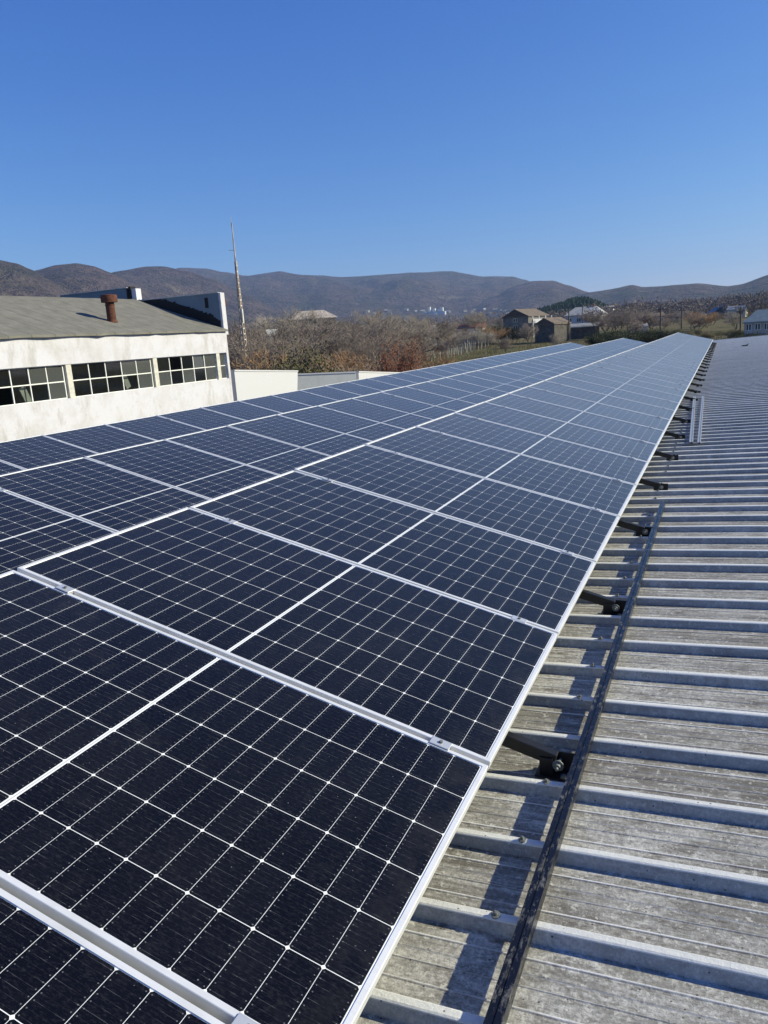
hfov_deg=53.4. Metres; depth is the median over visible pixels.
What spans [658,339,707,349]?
solar panel
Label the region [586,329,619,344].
evergreen bush
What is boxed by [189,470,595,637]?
solar panel
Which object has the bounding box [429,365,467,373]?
solar panel
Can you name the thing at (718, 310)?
gabled house
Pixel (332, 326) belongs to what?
bare tree
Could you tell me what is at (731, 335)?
olive bush
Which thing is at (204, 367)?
window frame
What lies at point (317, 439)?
solar panel
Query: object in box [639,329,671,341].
evergreen bush
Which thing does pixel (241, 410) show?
solar panel
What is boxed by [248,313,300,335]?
bare tree
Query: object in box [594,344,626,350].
solar panel
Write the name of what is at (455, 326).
bare tree
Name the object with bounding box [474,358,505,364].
solar panel
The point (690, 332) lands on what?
olive bush
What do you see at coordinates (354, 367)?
bare shrub
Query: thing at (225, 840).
solar panel
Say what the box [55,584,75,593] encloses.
clamp
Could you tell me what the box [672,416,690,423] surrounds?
support leg
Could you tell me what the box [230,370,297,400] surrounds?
white wall
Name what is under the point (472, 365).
solar panel
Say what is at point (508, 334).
evergreen bush
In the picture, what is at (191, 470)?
solar panel
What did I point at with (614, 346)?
solar panel
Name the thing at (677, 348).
solar panel
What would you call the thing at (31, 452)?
solar panel
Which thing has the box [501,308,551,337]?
brown roofed house
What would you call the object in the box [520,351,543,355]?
solar panel
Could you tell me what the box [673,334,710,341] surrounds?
solar panel
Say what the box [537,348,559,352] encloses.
solar panel
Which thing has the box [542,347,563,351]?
solar panel
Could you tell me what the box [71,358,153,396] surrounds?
window frame
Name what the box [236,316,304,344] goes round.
bare tree
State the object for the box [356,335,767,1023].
factory hall
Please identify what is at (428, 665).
solar panel
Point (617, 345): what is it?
solar panel
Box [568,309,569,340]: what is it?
utility pole
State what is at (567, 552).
clamp
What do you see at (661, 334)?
evergreen bush
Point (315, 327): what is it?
bare tree
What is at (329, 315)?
ruined house
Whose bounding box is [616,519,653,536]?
support leg
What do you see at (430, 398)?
solar panel
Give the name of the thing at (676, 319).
bare tree
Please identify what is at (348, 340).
bare tree
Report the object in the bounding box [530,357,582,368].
solar panel
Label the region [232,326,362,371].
bare tree
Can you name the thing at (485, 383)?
solar panel
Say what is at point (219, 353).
window frame
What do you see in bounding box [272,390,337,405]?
solar panel
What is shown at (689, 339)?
solar panel
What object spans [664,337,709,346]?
solar panel
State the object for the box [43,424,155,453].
solar panel
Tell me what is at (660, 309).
utility pole
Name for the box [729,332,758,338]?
evergreen bush
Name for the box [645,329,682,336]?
evergreen bush
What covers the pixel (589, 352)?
solar panel
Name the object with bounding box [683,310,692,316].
bare tree
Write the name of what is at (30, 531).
solar panel
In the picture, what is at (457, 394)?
solar panel
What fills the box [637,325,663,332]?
evergreen bush
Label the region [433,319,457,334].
bare tree
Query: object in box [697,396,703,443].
metal rail
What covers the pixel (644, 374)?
solar panel
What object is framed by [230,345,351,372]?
bare shrub
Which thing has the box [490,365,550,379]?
solar panel
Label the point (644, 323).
house
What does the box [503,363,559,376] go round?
solar panel
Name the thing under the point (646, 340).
evergreen bush
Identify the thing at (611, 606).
support leg
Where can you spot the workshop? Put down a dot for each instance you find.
(73, 361)
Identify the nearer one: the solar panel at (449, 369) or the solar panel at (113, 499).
the solar panel at (113, 499)
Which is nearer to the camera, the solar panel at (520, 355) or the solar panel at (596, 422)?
the solar panel at (596, 422)
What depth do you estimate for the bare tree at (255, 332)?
84.87 m
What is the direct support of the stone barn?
on the ground at (720, 324)
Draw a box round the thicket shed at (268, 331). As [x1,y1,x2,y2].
[264,329,275,339]
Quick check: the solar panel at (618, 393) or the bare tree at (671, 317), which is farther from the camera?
the bare tree at (671, 317)
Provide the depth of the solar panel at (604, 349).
33.14 m
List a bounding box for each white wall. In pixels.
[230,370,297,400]
[297,371,356,389]
[355,371,398,379]
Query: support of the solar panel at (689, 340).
on the mounting frame
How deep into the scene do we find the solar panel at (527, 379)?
18.73 m
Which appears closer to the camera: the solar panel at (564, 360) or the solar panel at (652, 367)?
the solar panel at (652, 367)
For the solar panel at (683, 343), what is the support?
on the mounting frame
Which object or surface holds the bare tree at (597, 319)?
on the ground at (720, 324)
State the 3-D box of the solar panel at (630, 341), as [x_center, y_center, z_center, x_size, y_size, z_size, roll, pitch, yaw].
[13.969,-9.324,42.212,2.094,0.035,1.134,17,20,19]
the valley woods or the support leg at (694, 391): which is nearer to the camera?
the support leg at (694, 391)
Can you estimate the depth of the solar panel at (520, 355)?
32.12 m
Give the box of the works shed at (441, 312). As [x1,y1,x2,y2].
[419,311,445,314]
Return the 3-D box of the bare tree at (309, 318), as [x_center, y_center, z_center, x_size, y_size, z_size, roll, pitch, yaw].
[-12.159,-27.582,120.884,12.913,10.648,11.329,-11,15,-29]
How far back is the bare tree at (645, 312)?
170.03 m
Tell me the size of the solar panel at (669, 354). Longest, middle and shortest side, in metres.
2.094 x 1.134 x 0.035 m
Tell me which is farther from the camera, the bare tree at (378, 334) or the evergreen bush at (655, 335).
the evergreen bush at (655, 335)
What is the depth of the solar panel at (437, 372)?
22.87 m
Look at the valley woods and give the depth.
253.19 m
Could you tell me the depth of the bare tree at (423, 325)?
109.08 m
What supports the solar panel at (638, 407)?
on the mounting frame
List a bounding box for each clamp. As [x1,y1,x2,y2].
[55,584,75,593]
[223,518,237,523]
[231,1012,257,1023]
[429,736,451,749]
[511,615,526,622]
[561,550,573,554]
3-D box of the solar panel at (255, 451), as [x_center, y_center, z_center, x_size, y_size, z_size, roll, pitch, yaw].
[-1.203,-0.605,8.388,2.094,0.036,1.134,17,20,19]
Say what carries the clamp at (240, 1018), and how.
attached to the mounting frame
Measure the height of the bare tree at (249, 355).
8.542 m
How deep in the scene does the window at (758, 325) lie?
108.00 m
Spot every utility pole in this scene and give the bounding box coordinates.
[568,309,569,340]
[657,306,664,331]
[737,307,745,330]
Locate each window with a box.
[746,324,751,330]
[755,323,760,329]
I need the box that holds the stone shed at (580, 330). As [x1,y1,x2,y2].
[570,322,600,338]
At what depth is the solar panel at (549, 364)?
22.83 m
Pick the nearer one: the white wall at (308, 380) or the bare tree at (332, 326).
the white wall at (308, 380)
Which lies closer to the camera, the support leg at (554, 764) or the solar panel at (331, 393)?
the support leg at (554, 764)
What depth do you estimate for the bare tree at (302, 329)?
74.26 m
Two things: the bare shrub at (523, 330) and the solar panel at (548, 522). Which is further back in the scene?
the bare shrub at (523, 330)
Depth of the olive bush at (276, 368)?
49.93 m
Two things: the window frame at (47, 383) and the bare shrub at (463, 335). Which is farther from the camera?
the bare shrub at (463, 335)
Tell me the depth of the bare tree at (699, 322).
159.12 m
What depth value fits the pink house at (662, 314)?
200.30 m
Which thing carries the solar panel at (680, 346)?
on the mounting frame
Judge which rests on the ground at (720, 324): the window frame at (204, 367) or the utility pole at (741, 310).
the utility pole at (741, 310)
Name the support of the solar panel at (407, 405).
on the mounting frame
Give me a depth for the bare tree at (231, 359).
64.38 m
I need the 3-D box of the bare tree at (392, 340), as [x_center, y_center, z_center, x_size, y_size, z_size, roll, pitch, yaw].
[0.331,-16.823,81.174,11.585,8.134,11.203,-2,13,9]
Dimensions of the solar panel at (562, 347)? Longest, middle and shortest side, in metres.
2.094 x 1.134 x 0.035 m
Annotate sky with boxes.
[0,0,767,291]
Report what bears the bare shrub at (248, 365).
on the ground at (720, 324)
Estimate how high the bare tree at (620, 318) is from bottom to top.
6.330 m
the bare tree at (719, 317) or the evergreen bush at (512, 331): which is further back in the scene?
the bare tree at (719, 317)
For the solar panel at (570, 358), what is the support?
on the mounting frame
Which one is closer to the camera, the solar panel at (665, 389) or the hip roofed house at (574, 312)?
the solar panel at (665, 389)
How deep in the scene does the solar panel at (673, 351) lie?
26.97 m
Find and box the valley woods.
[227,290,767,343]
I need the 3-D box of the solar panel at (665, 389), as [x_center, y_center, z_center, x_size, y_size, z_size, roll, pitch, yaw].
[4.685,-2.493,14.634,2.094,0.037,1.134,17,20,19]
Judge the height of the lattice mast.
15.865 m
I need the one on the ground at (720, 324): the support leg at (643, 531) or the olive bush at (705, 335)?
the olive bush at (705, 335)
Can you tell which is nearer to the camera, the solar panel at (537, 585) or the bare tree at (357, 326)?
the solar panel at (537, 585)
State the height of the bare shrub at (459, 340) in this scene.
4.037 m
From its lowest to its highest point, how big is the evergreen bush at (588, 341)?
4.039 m
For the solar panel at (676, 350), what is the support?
on the mounting frame
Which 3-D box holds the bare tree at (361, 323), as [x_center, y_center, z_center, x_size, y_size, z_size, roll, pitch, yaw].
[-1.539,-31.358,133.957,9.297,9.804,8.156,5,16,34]
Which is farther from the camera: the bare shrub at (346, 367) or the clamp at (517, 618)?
the bare shrub at (346, 367)
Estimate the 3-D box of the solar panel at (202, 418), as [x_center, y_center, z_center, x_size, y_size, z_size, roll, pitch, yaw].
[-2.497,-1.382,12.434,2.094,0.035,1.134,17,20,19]
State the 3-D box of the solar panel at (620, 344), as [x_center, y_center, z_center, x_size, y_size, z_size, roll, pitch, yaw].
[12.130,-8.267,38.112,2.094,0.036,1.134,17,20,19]
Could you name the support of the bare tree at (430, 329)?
on the ground at (720, 324)
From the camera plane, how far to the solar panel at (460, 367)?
24.91 m
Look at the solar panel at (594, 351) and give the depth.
31.04 m
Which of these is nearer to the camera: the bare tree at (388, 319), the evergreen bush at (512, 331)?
the bare tree at (388, 319)
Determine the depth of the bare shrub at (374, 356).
55.60 m
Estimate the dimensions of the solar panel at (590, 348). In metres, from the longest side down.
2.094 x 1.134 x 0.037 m
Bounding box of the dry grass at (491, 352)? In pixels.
[428,338,584,365]
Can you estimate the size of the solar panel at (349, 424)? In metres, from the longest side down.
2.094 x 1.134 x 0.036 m
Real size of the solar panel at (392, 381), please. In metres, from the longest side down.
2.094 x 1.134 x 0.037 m
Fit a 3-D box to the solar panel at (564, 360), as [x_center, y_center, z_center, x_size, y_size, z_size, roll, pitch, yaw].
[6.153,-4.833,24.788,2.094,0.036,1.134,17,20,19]
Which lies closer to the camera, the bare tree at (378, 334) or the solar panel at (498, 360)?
the solar panel at (498, 360)
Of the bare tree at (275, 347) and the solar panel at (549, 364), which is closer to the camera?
the solar panel at (549, 364)
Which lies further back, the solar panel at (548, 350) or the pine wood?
the pine wood
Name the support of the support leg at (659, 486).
on the factory hall
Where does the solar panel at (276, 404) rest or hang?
on the mounting frame
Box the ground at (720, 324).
[228,310,753,367]
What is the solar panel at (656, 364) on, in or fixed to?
on the mounting frame
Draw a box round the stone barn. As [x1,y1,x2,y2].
[535,317,571,342]
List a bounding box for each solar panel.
[0,435,96,469]
[0,457,209,531]
[0,461,23,474]
[0,490,115,573]
[0,570,487,1023]
[0,888,224,1023]
[17,507,557,770]
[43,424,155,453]
[84,439,277,498]
[105,415,203,440]
[156,407,244,429]
[164,426,328,474]
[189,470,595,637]
[200,401,280,420]
[227,414,370,455]
[239,395,312,412]
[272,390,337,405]
[276,406,404,440]
[294,444,619,564]
[300,386,361,400]
[318,398,432,428]
[324,382,380,395]
[348,378,398,390]
[352,392,455,419]
[365,426,635,518]
[367,375,416,386]
[381,386,475,410]
[386,372,430,382]
[401,370,444,379]
[405,382,492,403]
[416,413,647,488]
[417,367,457,376]
[427,378,506,397]
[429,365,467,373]
[443,363,479,371]
[445,374,520,392]
[454,402,657,463]
[455,361,489,369]
[462,371,531,387]
[465,360,498,366]
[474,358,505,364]
[476,368,542,383]
[484,356,512,363]
[484,393,664,446]
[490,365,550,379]
[491,355,521,361]
[500,354,526,359]
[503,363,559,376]
[508,353,534,358]
[508,386,670,430]
[513,352,539,356]
[513,361,567,373]
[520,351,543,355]
[522,359,574,370]
[525,350,548,354]
[528,380,674,421]
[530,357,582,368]
[531,349,554,353]
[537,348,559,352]
[540,355,588,365]
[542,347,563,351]
[544,375,679,411]
[548,346,567,350]
[548,354,593,363]
[553,352,597,361]
[554,345,571,349]
[558,371,682,402]
[560,344,580,347]
[560,351,601,360]
[567,350,607,358]
[571,368,685,396]
[572,349,610,356]
[576,348,613,355]
[580,365,688,390]
[581,346,618,354]
[586,346,621,352]
[589,362,690,385]
[590,345,624,351]
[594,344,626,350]
[597,359,692,381]
[599,343,629,349]
[603,342,632,348]
[605,342,635,347]
[605,357,694,377]
[608,341,637,346]
[611,355,695,373]
[612,340,638,346]
[614,340,640,345]
[616,353,697,371]
[617,339,643,344]
[622,351,698,368]
[627,349,699,365]
[631,348,700,363]
[636,347,701,361]
[639,345,702,360]
[642,344,703,358]
[645,343,704,356]
[648,342,705,354]
[651,342,706,353]
[653,341,706,351]
[655,340,707,350]
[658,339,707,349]
[661,338,708,348]
[662,338,708,347]
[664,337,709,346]
[666,337,709,345]
[667,336,710,344]
[669,335,709,343]
[670,335,710,343]
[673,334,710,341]
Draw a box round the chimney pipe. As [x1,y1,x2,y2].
[100,294,117,321]
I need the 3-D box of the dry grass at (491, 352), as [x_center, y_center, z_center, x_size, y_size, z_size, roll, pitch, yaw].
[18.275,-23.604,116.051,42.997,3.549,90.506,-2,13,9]
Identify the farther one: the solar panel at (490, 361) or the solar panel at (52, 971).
the solar panel at (490, 361)
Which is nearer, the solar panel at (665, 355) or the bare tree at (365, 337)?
the solar panel at (665, 355)
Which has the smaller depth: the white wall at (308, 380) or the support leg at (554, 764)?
the support leg at (554, 764)
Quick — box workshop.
[0,286,233,441]
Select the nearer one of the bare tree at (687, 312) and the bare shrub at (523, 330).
the bare shrub at (523, 330)
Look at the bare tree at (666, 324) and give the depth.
166.07 m
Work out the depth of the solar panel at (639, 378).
15.66 m
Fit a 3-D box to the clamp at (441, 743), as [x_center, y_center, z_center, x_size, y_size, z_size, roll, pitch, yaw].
[0.188,0.783,2.554,0.070,0.042,0.042,17,20,20]
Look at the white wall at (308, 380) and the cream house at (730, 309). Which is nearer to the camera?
the white wall at (308, 380)
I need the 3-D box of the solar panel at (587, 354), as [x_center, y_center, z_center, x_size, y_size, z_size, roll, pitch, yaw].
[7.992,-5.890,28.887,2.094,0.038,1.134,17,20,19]
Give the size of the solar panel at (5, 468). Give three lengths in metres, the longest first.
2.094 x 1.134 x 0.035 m
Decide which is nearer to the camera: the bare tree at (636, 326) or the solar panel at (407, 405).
the solar panel at (407, 405)
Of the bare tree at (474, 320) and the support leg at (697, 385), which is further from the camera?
the bare tree at (474, 320)
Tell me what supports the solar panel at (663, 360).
on the mounting frame
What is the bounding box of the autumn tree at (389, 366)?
[364,326,423,371]
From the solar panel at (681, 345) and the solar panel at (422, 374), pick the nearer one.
the solar panel at (422, 374)
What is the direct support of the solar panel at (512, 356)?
on the mounting frame
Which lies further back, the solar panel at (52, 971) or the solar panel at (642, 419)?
the solar panel at (642, 419)
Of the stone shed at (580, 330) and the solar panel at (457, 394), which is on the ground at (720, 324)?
the stone shed at (580, 330)
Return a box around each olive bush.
[262,344,312,371]
[269,331,353,373]
[436,324,450,343]
[683,330,693,334]
[692,329,702,335]
[699,330,716,338]
[718,328,734,338]
[727,329,743,337]
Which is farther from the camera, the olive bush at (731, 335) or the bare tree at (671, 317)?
the bare tree at (671, 317)
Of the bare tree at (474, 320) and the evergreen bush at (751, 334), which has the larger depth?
the bare tree at (474, 320)
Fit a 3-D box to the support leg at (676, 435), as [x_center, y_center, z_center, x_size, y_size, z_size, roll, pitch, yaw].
[3.127,-1.331,10.873,2.192,0.650,0.093,2,14,24]
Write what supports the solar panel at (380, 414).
on the mounting frame
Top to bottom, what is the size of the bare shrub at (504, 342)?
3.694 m
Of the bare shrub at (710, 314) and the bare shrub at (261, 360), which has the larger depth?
the bare shrub at (710, 314)
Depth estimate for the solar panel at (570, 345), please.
42.35 m
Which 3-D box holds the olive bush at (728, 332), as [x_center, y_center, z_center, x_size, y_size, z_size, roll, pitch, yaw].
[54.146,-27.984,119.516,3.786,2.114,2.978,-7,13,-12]
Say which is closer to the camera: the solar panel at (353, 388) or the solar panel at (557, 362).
the solar panel at (353, 388)
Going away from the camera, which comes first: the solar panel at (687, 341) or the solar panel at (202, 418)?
the solar panel at (202, 418)
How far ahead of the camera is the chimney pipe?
29.61 m
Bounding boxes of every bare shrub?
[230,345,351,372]
[230,356,277,369]
[316,349,373,371]
[326,357,364,372]
[331,349,397,371]
[348,351,414,371]
[355,349,433,371]
[366,347,464,369]
[439,331,464,349]
[449,326,480,346]
[464,329,489,347]
[475,324,511,343]
[477,330,498,348]
[496,335,514,352]
[515,321,538,346]
[549,329,565,345]
[641,312,665,329]
[682,311,718,328]
[689,311,717,324]
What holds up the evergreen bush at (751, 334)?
on the ground at (720, 324)
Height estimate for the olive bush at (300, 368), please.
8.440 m
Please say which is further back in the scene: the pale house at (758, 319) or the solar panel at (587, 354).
the pale house at (758, 319)
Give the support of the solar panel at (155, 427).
on the mounting frame
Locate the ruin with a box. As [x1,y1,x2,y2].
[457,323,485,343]
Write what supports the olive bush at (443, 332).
on the ground at (720, 324)
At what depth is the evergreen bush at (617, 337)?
109.78 m
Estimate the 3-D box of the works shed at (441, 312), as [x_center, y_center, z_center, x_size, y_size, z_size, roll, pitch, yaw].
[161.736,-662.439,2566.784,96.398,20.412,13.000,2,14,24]
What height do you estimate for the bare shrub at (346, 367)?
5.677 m
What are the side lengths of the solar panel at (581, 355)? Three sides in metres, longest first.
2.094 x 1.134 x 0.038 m
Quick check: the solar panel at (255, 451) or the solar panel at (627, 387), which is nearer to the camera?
the solar panel at (255, 451)
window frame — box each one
[0,365,66,406]
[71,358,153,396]
[159,353,216,386]
[219,353,226,378]
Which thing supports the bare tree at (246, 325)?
on the ground at (720, 324)
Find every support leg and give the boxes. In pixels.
[502,731,576,781]
[579,589,626,615]
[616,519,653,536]
[639,478,667,490]
[653,450,677,460]
[664,431,684,438]
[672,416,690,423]
[678,405,691,410]
[683,396,697,400]
[687,389,700,392]
[690,383,701,386]
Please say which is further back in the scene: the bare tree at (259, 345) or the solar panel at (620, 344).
the bare tree at (259, 345)
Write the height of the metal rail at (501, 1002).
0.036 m
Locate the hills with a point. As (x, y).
(275, 293)
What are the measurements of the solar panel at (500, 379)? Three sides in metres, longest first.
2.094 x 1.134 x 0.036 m
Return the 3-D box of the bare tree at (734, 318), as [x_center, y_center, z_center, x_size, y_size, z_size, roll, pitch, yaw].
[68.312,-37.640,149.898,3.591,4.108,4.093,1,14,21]
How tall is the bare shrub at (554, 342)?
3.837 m
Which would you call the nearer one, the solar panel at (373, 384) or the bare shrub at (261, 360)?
the solar panel at (373, 384)
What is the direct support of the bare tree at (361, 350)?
on the ground at (720, 324)
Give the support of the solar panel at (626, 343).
on the mounting frame
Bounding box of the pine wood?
[530,296,607,316]
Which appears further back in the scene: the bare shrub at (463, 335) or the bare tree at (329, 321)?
the bare shrub at (463, 335)
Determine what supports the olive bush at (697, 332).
on the ground at (720, 324)
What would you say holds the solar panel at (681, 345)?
on the mounting frame
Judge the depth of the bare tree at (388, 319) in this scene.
115.22 m
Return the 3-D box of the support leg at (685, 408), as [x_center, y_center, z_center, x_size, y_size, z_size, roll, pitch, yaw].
[4.496,-2.119,13.928,2.192,0.650,0.093,2,14,24]
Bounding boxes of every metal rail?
[483,503,664,1023]
[689,396,695,443]
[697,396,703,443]
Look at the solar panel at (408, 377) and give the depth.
20.81 m
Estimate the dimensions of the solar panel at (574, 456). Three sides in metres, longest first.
2.094 x 1.134 x 0.037 m
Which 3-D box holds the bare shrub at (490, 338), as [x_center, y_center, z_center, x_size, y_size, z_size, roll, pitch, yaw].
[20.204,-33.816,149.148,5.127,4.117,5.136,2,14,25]
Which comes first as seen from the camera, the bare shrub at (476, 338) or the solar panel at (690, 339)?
the solar panel at (690, 339)
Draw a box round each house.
[288,310,337,339]
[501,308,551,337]
[563,304,607,324]
[632,320,647,332]
[650,310,664,325]
[706,305,726,316]
[726,305,747,317]
[742,309,767,335]
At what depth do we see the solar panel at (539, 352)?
35.13 m
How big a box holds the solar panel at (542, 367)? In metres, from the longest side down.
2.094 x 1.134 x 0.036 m
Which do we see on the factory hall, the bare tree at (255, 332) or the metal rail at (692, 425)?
the metal rail at (692, 425)
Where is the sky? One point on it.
(585, 145)
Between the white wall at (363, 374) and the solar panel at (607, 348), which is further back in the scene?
the white wall at (363, 374)
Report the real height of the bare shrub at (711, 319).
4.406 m
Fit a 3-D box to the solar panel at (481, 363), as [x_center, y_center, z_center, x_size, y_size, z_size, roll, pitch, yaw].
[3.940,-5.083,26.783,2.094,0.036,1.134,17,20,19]
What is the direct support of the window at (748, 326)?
in the pale house at (758, 319)
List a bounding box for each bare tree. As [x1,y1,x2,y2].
[227,315,352,357]
[227,323,343,366]
[227,325,260,369]
[228,314,267,337]
[228,320,321,369]
[229,322,268,355]
[231,333,331,366]
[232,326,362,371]
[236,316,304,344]
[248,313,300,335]
[261,304,343,333]
[263,319,350,353]
[288,313,356,329]
[298,317,351,345]
[300,317,332,339]
[308,313,349,331]
[308,314,397,351]
[312,322,379,359]
[321,320,407,369]
[331,316,379,337]
[332,318,394,354]
[334,317,443,362]
[341,317,407,349]
[350,308,393,345]
[355,309,442,336]
[370,312,405,345]
[380,322,460,354]
[389,315,446,352]
[410,319,446,337]
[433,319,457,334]
[447,318,461,339]
[462,310,493,329]
[490,312,503,330]
[576,310,618,332]
[603,308,631,329]
[617,304,654,330]
[618,318,647,331]
[623,309,656,323]
[657,317,670,330]
[666,310,680,323]
[670,310,684,325]
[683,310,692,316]
[684,313,708,330]
[710,313,723,324]
[723,311,738,329]
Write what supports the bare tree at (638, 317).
on the ground at (720, 324)
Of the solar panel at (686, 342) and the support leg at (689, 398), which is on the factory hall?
the support leg at (689, 398)
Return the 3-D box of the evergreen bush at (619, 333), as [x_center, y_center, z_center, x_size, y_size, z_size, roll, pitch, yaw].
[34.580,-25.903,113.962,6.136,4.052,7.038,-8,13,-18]
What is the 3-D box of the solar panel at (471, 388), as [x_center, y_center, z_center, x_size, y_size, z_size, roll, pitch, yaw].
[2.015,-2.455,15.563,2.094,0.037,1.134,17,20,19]
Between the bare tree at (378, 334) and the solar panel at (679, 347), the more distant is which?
the bare tree at (378, 334)
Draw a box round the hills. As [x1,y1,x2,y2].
[0,260,767,333]
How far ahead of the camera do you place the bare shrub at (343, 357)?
62.25 m
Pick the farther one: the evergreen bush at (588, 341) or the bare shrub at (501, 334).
the bare shrub at (501, 334)
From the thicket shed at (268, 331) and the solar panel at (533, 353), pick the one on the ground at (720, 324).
the thicket shed at (268, 331)
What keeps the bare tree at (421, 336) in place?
on the ground at (720, 324)
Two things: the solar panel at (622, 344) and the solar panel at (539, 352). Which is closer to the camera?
the solar panel at (539, 352)
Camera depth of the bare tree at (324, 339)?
78.19 m
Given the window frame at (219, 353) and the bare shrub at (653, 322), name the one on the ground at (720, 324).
the bare shrub at (653, 322)
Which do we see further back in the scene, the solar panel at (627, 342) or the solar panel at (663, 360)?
the solar panel at (627, 342)
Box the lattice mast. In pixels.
[231,221,247,361]
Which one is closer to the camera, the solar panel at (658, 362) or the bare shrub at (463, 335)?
the solar panel at (658, 362)
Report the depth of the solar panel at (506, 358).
30.05 m
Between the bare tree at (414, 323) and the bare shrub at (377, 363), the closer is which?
the bare shrub at (377, 363)
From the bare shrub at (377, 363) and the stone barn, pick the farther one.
the stone barn
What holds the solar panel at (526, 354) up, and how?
on the mounting frame
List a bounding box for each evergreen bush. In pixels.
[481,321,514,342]
[492,322,522,341]
[503,328,534,342]
[581,331,626,345]
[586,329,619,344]
[594,328,640,343]
[596,329,637,338]
[627,331,658,342]
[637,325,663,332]
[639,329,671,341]
[642,327,674,337]
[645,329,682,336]
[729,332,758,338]
[732,331,757,337]
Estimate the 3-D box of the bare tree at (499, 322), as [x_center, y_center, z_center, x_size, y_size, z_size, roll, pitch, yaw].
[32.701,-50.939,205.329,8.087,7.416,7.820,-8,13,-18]
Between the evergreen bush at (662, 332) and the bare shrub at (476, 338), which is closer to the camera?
the evergreen bush at (662, 332)
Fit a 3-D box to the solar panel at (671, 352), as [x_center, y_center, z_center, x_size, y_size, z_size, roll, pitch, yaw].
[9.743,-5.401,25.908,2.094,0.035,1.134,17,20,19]
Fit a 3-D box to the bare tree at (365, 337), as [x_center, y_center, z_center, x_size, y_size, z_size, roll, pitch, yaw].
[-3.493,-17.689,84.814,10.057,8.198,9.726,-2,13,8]
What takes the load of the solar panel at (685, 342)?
on the mounting frame
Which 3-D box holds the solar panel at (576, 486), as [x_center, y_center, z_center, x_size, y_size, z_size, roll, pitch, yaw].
[1.008,-0.379,6.434,2.094,0.036,1.134,17,20,19]
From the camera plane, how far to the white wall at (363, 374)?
44.35 m
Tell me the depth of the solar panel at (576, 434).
8.43 m
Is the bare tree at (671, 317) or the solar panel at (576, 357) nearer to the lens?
the solar panel at (576, 357)
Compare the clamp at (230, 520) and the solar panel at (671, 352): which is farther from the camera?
the solar panel at (671, 352)
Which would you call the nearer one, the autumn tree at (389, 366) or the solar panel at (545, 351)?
the solar panel at (545, 351)
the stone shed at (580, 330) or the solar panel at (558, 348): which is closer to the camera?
the solar panel at (558, 348)
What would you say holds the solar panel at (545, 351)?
on the mounting frame
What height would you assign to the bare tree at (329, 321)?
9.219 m
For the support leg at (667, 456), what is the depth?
9.00 m
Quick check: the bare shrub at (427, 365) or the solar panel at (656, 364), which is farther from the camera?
the bare shrub at (427, 365)
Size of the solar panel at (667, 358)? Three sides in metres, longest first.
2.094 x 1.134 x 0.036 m
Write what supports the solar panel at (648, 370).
on the mounting frame
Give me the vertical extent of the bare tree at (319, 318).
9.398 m

